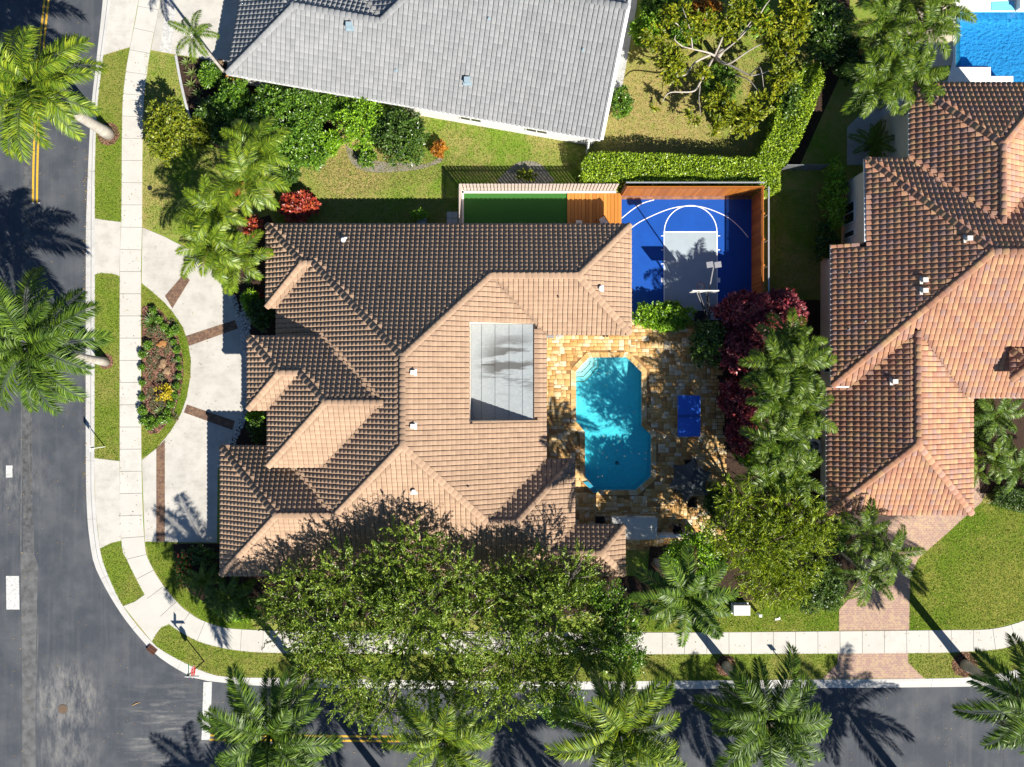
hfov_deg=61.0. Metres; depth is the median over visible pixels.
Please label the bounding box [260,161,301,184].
garden shrub
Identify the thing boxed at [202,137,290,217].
areca palm
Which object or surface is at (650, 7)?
garden shrub
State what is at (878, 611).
paver driveway
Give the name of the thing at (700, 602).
feather palm
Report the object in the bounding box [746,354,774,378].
garden shrub
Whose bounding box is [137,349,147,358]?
edging shrub
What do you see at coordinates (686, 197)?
court curb
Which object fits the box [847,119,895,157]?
palm
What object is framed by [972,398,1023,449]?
palm
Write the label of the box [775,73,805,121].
garden shrub
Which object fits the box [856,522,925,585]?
slim palm
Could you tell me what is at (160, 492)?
brick band
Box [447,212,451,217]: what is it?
stepping stone
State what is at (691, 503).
patio chair
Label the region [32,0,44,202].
yellow line
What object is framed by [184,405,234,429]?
brick band
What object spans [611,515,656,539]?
outdoor kitchen
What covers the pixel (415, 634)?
oak tree
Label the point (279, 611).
oak tree
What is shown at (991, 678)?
royal palm
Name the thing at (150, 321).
agave
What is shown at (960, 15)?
clump palm
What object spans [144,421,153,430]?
edging shrub
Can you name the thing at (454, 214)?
stepping stone
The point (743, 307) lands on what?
burgundy bush
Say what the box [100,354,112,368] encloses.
mulch chips
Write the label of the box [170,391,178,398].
edging shrub
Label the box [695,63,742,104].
garden shrub
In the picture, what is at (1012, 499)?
box hedge
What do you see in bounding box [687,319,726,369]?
garden shrub
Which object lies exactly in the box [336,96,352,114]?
garden shrub
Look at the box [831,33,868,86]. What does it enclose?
garden shrub
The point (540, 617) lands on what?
oak tree
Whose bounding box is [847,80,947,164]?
garden path
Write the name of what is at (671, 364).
fallen leaves
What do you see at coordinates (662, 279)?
court line
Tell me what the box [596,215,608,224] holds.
deck chair
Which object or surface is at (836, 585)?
round bush
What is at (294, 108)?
round bush
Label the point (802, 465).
christmas palm
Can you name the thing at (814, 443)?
air conditioner
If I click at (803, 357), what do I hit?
christmas palm
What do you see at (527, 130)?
window
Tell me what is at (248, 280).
agave
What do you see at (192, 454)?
driveway
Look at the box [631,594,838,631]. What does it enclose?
front lawn
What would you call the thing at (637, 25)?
garden shrub
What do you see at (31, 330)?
royal palm
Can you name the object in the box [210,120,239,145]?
garden shrub
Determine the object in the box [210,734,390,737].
yellow line
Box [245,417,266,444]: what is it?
entry shrub
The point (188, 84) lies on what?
agave
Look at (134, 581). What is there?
verge grass
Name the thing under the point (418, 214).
garden shrub
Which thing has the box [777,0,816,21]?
garden shrub
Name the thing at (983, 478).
palm
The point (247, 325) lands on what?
pebbles
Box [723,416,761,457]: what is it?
burgundy bush
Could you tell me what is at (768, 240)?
wooden fence
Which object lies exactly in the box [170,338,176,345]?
edging shrub
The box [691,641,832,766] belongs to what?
royal palm
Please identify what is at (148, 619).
kerb ramp
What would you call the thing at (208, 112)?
garden shrub
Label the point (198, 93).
agave
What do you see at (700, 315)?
basketball hoop
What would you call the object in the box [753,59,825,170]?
clipped hedge
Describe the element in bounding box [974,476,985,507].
paver path
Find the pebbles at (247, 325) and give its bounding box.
[240,302,250,344]
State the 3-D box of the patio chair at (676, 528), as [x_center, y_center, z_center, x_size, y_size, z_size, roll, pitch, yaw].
[10.905,9.560,57.485,0.620,0.970,0.580,0,90,0]
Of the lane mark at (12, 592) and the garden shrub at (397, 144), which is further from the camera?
the lane mark at (12, 592)
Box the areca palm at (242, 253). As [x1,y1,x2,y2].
[211,222,273,295]
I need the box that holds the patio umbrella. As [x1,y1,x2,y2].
[669,458,711,502]
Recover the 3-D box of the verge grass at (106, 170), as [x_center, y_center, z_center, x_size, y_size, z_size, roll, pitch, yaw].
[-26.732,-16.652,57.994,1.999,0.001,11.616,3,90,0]
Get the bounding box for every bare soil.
[345,145,442,171]
[497,161,553,183]
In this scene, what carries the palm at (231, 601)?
on the mulch bed at (178, 548)
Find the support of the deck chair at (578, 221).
on the timber deck at (588, 207)
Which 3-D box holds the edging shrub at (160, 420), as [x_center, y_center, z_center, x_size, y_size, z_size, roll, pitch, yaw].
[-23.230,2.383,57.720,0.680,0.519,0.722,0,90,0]
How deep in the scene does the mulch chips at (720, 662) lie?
57.96 m
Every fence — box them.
[458,184,618,223]
[586,139,589,153]
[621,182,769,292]
[621,185,764,293]
[780,164,828,170]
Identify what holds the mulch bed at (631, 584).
on the ground at (829, 140)
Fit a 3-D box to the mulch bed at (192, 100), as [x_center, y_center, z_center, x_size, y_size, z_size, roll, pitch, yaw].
[-17.649,-17.775,57.990,11.532,0.001,6.006,18,90,0]
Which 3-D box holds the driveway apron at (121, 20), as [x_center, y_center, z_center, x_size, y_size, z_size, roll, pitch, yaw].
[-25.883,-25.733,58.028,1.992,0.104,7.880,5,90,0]
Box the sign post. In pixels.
[90,445,104,451]
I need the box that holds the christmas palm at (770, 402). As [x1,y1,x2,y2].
[745,370,808,426]
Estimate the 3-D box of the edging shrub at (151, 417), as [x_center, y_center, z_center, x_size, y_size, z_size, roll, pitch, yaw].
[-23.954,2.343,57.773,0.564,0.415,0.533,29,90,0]
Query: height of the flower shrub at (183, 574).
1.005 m
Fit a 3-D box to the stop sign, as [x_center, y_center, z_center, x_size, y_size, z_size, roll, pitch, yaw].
[-20.368,18.244,56.425,0.787,3.151,1.026,-28,90,0]
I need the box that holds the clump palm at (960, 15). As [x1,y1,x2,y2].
[900,0,976,45]
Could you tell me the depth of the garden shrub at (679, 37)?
56.80 m
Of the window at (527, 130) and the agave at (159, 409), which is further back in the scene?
the agave at (159, 409)
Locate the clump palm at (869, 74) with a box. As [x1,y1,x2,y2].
[839,46,910,118]
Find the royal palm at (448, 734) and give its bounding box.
[381,670,495,766]
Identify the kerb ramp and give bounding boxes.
[124,595,167,640]
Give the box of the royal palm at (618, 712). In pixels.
[544,659,686,766]
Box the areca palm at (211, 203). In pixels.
[173,174,248,253]
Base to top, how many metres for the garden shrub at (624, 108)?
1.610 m
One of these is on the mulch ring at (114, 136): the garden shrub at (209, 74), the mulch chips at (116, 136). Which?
the mulch chips at (116, 136)
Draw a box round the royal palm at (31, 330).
[0,265,116,416]
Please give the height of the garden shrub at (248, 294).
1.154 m
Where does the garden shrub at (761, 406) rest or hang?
on the mulch bed at (733, 467)
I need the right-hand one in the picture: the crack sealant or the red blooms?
the red blooms
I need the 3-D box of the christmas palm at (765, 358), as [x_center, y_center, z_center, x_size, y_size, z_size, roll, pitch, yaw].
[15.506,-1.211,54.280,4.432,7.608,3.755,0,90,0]
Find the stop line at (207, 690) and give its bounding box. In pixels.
[202,682,211,739]
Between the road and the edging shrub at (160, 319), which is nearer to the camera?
the edging shrub at (160, 319)
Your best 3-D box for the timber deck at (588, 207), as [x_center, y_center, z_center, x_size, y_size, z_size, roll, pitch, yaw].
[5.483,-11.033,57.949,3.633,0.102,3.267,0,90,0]
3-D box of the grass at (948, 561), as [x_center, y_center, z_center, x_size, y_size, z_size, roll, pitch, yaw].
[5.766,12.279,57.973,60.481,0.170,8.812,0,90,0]
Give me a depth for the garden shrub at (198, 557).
57.33 m
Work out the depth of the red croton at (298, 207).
56.81 m
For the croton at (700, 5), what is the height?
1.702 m
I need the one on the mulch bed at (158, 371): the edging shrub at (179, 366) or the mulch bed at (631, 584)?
the edging shrub at (179, 366)
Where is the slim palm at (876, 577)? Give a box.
[831,541,894,606]
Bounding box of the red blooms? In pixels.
[176,552,191,587]
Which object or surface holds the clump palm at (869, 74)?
on the ground at (829, 140)
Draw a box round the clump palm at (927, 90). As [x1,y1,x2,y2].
[875,41,949,115]
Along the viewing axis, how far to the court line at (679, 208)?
57.94 m
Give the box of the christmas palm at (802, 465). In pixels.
[756,439,825,506]
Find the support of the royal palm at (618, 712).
on the verge grass at (818, 666)
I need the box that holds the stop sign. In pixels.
[185,661,203,677]
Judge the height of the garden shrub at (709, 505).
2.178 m
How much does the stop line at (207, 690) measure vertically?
0.001 m
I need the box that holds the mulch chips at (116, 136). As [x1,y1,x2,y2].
[97,122,119,145]
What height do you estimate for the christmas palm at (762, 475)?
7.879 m
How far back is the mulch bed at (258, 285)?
57.98 m
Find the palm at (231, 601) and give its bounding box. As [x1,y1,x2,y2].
[201,569,258,623]
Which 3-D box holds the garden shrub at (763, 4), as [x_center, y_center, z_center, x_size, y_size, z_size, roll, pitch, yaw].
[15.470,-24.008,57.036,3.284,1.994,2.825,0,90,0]
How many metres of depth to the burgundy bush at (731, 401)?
55.03 m
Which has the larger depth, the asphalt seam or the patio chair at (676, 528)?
the asphalt seam
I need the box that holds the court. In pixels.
[622,199,751,319]
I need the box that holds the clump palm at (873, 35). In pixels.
[844,0,917,54]
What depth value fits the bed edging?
57.94 m
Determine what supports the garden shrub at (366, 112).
on the ground at (829, 140)
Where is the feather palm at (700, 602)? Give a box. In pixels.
[628,543,738,647]
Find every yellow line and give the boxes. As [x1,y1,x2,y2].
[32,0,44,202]
[36,0,48,202]
[209,739,398,741]
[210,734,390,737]
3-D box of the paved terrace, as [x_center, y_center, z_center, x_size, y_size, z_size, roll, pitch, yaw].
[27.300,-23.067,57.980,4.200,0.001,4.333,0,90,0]
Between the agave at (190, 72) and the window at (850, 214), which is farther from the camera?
the agave at (190, 72)
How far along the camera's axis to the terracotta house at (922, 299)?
52.40 m
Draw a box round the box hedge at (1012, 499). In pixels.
[986,484,1023,513]
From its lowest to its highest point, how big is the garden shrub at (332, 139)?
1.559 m
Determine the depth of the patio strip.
57.98 m
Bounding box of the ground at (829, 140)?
[95,0,1023,681]
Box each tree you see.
[142,94,191,167]
[251,534,419,736]
[348,514,520,752]
[462,537,620,735]
[533,568,652,728]
[638,0,817,139]
[658,522,728,595]
[697,471,843,614]
[799,0,854,73]
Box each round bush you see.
[240,83,323,160]
[793,556,850,615]
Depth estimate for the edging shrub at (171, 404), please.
57.63 m
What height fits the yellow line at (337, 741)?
0.001 m
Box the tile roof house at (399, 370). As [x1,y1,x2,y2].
[218,222,632,576]
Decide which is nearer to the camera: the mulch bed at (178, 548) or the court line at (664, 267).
the court line at (664, 267)
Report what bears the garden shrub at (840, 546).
on the mulch bed at (842, 560)
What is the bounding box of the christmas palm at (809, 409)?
[767,385,838,441]
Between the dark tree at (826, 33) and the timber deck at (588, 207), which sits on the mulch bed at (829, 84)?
the dark tree at (826, 33)
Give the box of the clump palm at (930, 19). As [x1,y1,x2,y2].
[891,0,959,61]
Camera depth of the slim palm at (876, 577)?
52.44 m
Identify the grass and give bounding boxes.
[93,48,1021,682]
[94,273,119,460]
[95,48,129,220]
[100,542,143,605]
[146,504,1023,632]
[152,624,837,681]
[316,16,781,199]
[908,641,1023,677]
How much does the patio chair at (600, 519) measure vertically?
0.970 m
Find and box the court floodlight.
[705,261,721,306]
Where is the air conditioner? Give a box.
[802,437,819,453]
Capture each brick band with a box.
[156,440,164,541]
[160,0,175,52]
[165,275,189,307]
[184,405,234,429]
[186,320,237,345]
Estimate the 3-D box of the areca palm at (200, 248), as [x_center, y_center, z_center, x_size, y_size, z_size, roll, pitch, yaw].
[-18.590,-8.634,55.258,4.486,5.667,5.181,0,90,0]
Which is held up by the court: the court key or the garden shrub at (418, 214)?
the court key
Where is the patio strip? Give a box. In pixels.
[627,540,649,549]
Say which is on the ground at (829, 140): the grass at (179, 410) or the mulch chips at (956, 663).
the grass at (179, 410)
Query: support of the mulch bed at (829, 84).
on the ground at (829, 140)
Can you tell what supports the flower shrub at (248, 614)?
on the mulch bed at (178, 548)
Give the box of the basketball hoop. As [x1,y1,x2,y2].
[689,282,718,328]
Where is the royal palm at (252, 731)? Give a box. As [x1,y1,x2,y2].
[197,661,344,766]
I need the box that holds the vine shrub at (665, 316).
[631,300,698,335]
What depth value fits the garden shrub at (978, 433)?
57.09 m
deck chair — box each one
[574,219,582,223]
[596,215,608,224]
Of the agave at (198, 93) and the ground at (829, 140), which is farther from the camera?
the ground at (829, 140)
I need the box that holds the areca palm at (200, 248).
[174,204,248,284]
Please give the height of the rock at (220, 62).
0.360 m
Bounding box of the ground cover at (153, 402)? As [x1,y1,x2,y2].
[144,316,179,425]
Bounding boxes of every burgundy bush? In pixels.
[706,287,776,328]
[708,322,766,375]
[716,376,758,418]
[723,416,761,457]
[765,286,809,330]
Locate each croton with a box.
[154,383,173,401]
[225,75,240,82]
[241,213,264,236]
[277,189,321,222]
[430,139,448,158]
[689,0,723,23]
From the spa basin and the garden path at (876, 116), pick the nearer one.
the spa basin
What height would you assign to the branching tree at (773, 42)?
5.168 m
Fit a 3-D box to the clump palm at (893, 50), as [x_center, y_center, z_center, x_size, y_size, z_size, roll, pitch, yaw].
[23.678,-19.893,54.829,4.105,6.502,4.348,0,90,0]
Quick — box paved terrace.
[894,5,952,68]
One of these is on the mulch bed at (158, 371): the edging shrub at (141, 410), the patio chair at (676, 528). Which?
the edging shrub at (141, 410)
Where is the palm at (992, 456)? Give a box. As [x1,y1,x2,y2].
[974,434,1016,483]
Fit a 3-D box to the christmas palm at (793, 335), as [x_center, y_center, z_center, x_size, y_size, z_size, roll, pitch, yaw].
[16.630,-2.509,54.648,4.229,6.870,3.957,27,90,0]
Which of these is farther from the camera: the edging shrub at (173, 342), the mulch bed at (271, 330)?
the mulch bed at (271, 330)
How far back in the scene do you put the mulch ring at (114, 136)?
57.98 m
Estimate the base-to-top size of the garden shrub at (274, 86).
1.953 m
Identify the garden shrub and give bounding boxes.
[180,542,218,566]
[187,114,213,150]
[193,94,227,129]
[196,60,224,88]
[209,77,252,127]
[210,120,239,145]
[239,287,259,314]
[256,83,295,101]
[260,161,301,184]
[277,139,331,171]
[308,92,341,123]
[312,129,344,157]
[332,96,390,151]
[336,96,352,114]
[357,149,377,168]
[369,105,430,168]
[409,207,428,220]
[515,168,536,181]
[611,84,634,120]
[628,14,663,49]
[638,0,683,25]
[669,15,700,46]
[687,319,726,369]
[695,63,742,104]
[702,482,735,529]
[709,105,744,130]
[722,0,772,39]
[732,429,780,472]
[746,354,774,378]
[748,372,775,417]
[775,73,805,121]
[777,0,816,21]
[810,215,841,262]
[813,496,824,513]
[815,154,848,231]
[821,516,849,553]
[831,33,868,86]
[972,402,991,452]
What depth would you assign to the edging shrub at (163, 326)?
57.64 m
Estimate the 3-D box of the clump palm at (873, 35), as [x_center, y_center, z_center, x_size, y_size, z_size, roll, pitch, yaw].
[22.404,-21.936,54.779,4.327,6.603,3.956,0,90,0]
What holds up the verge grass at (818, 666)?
on the ground at (829, 140)
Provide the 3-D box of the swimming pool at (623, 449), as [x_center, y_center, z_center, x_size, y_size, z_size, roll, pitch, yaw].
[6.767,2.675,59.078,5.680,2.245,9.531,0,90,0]
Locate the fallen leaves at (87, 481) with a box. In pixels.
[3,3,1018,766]
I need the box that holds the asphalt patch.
[21,553,37,766]
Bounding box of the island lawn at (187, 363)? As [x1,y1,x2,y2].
[141,285,190,457]
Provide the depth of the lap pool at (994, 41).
59.35 m
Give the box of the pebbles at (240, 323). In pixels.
[217,294,247,466]
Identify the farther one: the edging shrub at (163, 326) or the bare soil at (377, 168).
the bare soil at (377, 168)
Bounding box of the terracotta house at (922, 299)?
[820,81,1023,515]
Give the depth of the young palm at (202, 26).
51.58 m
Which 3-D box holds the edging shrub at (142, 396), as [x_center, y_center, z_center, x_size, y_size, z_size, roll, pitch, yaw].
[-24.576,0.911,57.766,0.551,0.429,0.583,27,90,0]
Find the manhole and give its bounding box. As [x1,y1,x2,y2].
[58,704,67,713]
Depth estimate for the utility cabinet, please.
57.34 m
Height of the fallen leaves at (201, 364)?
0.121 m
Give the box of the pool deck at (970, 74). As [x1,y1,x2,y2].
[948,0,1023,82]
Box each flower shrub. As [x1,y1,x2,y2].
[174,553,192,586]
[212,605,257,623]
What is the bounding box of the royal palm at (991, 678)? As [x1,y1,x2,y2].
[951,632,1023,754]
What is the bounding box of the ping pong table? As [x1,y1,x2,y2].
[678,395,699,436]
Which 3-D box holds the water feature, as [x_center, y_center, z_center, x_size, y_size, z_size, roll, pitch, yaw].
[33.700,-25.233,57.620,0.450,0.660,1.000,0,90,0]
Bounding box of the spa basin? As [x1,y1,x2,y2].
[991,1,1013,10]
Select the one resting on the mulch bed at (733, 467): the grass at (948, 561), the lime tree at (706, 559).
the lime tree at (706, 559)
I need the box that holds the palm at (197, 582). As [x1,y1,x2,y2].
[182,561,224,603]
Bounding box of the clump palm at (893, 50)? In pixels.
[868,26,930,87]
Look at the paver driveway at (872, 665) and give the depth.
57.97 m
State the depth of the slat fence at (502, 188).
57.34 m
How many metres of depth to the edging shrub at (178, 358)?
57.71 m
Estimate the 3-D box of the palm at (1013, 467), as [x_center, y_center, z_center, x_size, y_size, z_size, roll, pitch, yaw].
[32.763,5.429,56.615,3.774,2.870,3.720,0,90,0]
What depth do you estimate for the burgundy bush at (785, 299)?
54.27 m
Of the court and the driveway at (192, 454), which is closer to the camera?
the court
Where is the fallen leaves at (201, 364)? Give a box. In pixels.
[119,58,1016,654]
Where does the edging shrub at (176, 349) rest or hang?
on the mulch bed at (158, 371)
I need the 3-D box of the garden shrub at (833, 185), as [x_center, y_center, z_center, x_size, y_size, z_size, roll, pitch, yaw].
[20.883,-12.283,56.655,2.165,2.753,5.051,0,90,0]
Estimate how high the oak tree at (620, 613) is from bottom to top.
5.856 m
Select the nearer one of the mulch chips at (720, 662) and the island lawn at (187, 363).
the mulch chips at (720, 662)
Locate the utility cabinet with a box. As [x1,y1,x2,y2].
[731,602,749,615]
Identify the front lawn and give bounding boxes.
[146,542,255,628]
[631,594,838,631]
[909,503,1023,629]
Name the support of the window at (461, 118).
in the grey roof house at (545, 68)
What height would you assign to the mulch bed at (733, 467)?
0.001 m
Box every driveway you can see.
[142,228,246,542]
[151,0,238,61]
[823,653,924,678]
[829,513,966,630]
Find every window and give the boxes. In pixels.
[459,117,481,122]
[525,128,547,134]
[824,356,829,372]
[843,200,854,225]
[843,228,854,239]
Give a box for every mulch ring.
[98,124,118,143]
[717,656,732,674]
[953,653,974,675]
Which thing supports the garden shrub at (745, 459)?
on the mulch bed at (733, 467)
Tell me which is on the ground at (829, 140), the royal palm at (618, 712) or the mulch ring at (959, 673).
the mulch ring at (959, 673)
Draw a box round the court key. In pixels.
[665,232,716,319]
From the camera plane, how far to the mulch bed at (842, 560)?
57.97 m
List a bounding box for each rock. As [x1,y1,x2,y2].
[155,340,166,347]
[157,358,166,368]
[161,367,170,374]
[214,59,223,68]
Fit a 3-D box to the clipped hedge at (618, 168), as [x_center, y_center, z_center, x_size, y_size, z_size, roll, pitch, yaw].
[10.921,-13.811,56.870,13.248,2.287,2.695,4,90,0]
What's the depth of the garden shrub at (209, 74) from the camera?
57.19 m
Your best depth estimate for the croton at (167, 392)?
57.51 m
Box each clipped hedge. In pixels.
[578,151,780,198]
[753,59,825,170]
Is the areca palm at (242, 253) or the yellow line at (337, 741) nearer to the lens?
the areca palm at (242, 253)
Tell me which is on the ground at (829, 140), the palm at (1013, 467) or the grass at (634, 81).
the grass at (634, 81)
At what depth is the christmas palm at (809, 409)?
50.54 m
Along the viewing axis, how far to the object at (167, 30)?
57.97 m
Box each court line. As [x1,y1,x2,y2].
[622,200,747,236]
[661,231,719,281]
[664,232,717,319]
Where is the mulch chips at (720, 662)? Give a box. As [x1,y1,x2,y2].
[715,655,735,675]
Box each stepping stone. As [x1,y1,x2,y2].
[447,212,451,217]
[452,212,457,217]
[452,218,457,223]
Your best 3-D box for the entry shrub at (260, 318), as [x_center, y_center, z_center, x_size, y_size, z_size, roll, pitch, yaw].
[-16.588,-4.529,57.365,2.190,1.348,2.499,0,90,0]
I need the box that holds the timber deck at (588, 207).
[567,193,621,223]
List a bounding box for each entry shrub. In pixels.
[244,297,275,332]
[244,410,264,423]
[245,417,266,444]
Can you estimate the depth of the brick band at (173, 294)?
57.97 m
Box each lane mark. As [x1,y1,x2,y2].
[6,466,11,477]
[6,576,18,609]
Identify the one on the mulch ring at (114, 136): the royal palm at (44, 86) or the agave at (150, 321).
the royal palm at (44, 86)
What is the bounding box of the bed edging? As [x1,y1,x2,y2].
[174,55,191,118]
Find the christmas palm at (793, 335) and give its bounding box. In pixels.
[748,307,827,371]
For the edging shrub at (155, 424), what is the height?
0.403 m
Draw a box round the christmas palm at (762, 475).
[733,435,810,503]
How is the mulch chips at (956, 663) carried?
on the mulch ring at (959, 673)
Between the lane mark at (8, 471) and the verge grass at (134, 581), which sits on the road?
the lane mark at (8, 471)
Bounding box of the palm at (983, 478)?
[973,461,990,487]
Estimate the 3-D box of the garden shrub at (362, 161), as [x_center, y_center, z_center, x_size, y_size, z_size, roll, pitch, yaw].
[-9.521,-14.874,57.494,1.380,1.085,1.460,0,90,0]
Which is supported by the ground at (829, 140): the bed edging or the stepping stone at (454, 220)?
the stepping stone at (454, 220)
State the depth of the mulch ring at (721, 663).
57.98 m
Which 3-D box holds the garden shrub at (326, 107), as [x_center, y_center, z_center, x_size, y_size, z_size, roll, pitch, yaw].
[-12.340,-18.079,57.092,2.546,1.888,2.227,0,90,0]
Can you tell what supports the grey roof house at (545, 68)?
on the ground at (829, 140)
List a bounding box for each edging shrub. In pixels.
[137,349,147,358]
[137,363,145,371]
[137,405,147,415]
[138,379,146,386]
[138,393,145,401]
[138,416,148,425]
[143,340,152,350]
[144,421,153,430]
[148,306,157,314]
[148,415,155,421]
[153,420,158,427]
[154,314,163,323]
[156,414,164,423]
[160,323,168,331]
[163,408,170,414]
[163,413,173,424]
[165,330,174,337]
[166,398,175,408]
[168,324,180,334]
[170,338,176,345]
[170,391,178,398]
[171,346,180,353]
[172,381,181,390]
[174,355,181,362]
[175,373,182,379]
[176,363,183,370]
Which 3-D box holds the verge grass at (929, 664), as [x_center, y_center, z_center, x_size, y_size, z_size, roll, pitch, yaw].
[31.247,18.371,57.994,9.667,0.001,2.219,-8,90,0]
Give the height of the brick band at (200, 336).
0.110 m
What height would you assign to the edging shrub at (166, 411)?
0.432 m
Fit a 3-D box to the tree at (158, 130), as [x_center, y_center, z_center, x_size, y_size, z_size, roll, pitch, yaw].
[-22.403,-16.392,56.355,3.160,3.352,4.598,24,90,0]
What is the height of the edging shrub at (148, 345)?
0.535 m
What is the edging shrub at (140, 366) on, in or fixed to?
on the mulch bed at (158, 371)
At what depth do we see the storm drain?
57.95 m
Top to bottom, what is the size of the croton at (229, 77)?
1.733 m
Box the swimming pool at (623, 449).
[571,352,655,494]
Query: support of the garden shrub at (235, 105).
on the mulch bed at (192, 100)
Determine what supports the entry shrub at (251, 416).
on the mulch bed at (243, 438)
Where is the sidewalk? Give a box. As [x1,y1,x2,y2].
[120,0,1023,653]
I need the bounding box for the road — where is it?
[0,0,1023,766]
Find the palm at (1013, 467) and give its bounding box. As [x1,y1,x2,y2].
[987,440,1023,494]
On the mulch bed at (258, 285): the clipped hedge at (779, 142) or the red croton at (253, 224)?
the red croton at (253, 224)
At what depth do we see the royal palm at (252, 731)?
47.98 m
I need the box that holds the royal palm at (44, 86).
[0,24,114,165]
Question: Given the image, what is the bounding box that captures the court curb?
[622,196,751,198]
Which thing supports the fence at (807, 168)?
on the ground at (829, 140)
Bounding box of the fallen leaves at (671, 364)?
[321,36,1023,630]
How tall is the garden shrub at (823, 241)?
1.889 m
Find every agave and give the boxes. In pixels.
[140,311,159,331]
[154,405,162,415]
[180,57,192,69]
[183,78,195,89]
[184,68,197,77]
[193,87,202,98]
[243,273,256,287]
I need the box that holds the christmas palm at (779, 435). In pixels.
[737,408,813,479]
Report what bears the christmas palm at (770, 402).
on the mulch bed at (733, 467)
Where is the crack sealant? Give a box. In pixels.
[20,340,37,766]
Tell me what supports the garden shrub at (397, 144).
on the ground at (829, 140)
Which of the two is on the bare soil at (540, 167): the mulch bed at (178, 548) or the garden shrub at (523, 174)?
the garden shrub at (523, 174)
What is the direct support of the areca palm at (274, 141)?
on the ground at (829, 140)
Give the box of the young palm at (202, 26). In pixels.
[167,10,226,76]
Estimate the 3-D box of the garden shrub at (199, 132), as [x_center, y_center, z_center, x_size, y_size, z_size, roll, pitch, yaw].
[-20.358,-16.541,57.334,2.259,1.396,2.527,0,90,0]
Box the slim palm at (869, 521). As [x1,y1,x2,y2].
[838,497,890,559]
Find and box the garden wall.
[657,531,697,538]
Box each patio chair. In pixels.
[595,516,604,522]
[672,523,681,533]
[687,497,697,507]
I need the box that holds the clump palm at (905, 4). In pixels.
[854,0,923,41]
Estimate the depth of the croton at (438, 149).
57.20 m
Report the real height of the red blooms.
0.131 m
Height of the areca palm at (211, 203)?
5.482 m
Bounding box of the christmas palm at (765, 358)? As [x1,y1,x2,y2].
[738,332,806,391]
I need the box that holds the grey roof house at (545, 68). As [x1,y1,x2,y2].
[225,0,630,145]
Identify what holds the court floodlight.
on the ground at (829, 140)
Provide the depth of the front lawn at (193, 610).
57.99 m
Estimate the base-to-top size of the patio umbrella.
2.430 m
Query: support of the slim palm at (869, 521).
on the mulch bed at (842, 560)
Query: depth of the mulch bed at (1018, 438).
57.97 m
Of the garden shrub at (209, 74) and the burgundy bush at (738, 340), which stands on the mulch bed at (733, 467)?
the burgundy bush at (738, 340)
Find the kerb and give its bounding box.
[86,0,1017,688]
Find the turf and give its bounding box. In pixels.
[461,193,566,224]
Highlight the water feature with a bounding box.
[1015,0,1023,10]
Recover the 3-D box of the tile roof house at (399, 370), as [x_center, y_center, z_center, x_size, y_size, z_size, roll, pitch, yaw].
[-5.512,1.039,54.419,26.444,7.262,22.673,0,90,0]
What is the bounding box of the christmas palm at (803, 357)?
[766,333,837,402]
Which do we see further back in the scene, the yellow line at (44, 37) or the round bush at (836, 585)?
the yellow line at (44, 37)
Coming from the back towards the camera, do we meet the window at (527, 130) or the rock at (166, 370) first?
the rock at (166, 370)
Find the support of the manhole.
on the road
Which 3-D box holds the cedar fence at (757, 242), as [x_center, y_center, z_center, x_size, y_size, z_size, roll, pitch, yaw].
[11.689,-8.423,56.657,8.879,2.685,8.479,0,90,0]
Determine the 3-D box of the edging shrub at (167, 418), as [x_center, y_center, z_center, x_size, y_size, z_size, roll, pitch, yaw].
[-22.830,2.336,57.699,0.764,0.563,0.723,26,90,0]
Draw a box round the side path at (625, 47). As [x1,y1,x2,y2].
[614,0,636,91]
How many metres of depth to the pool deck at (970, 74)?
57.94 m
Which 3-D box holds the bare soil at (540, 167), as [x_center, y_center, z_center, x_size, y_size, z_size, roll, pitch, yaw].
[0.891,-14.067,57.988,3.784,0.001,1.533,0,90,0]
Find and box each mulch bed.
[142,305,182,433]
[173,544,299,618]
[177,56,333,162]
[205,215,272,294]
[229,410,266,445]
[232,292,276,336]
[300,576,649,619]
[648,300,819,599]
[785,0,849,164]
[821,523,858,598]
[973,398,1023,493]
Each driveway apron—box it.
[94,458,120,547]
[95,219,120,275]
[103,0,137,54]
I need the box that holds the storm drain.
[146,644,156,654]
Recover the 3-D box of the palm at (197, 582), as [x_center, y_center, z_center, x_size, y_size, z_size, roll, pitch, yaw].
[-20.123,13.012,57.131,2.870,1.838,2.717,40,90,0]
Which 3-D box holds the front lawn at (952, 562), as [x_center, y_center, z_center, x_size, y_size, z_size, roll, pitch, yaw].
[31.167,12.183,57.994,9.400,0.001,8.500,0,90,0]
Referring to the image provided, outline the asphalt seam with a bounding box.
[22,120,32,552]
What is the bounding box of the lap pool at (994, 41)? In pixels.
[956,12,1023,81]
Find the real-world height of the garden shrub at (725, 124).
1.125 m
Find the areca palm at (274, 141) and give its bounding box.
[219,115,290,190]
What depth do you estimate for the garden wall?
57.00 m
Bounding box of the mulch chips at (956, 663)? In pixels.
[951,651,977,677]
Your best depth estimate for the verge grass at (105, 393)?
57.99 m
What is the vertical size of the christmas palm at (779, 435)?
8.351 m
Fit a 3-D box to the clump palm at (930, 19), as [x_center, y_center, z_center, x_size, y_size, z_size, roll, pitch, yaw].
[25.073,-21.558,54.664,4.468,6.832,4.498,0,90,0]
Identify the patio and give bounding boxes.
[547,321,725,549]

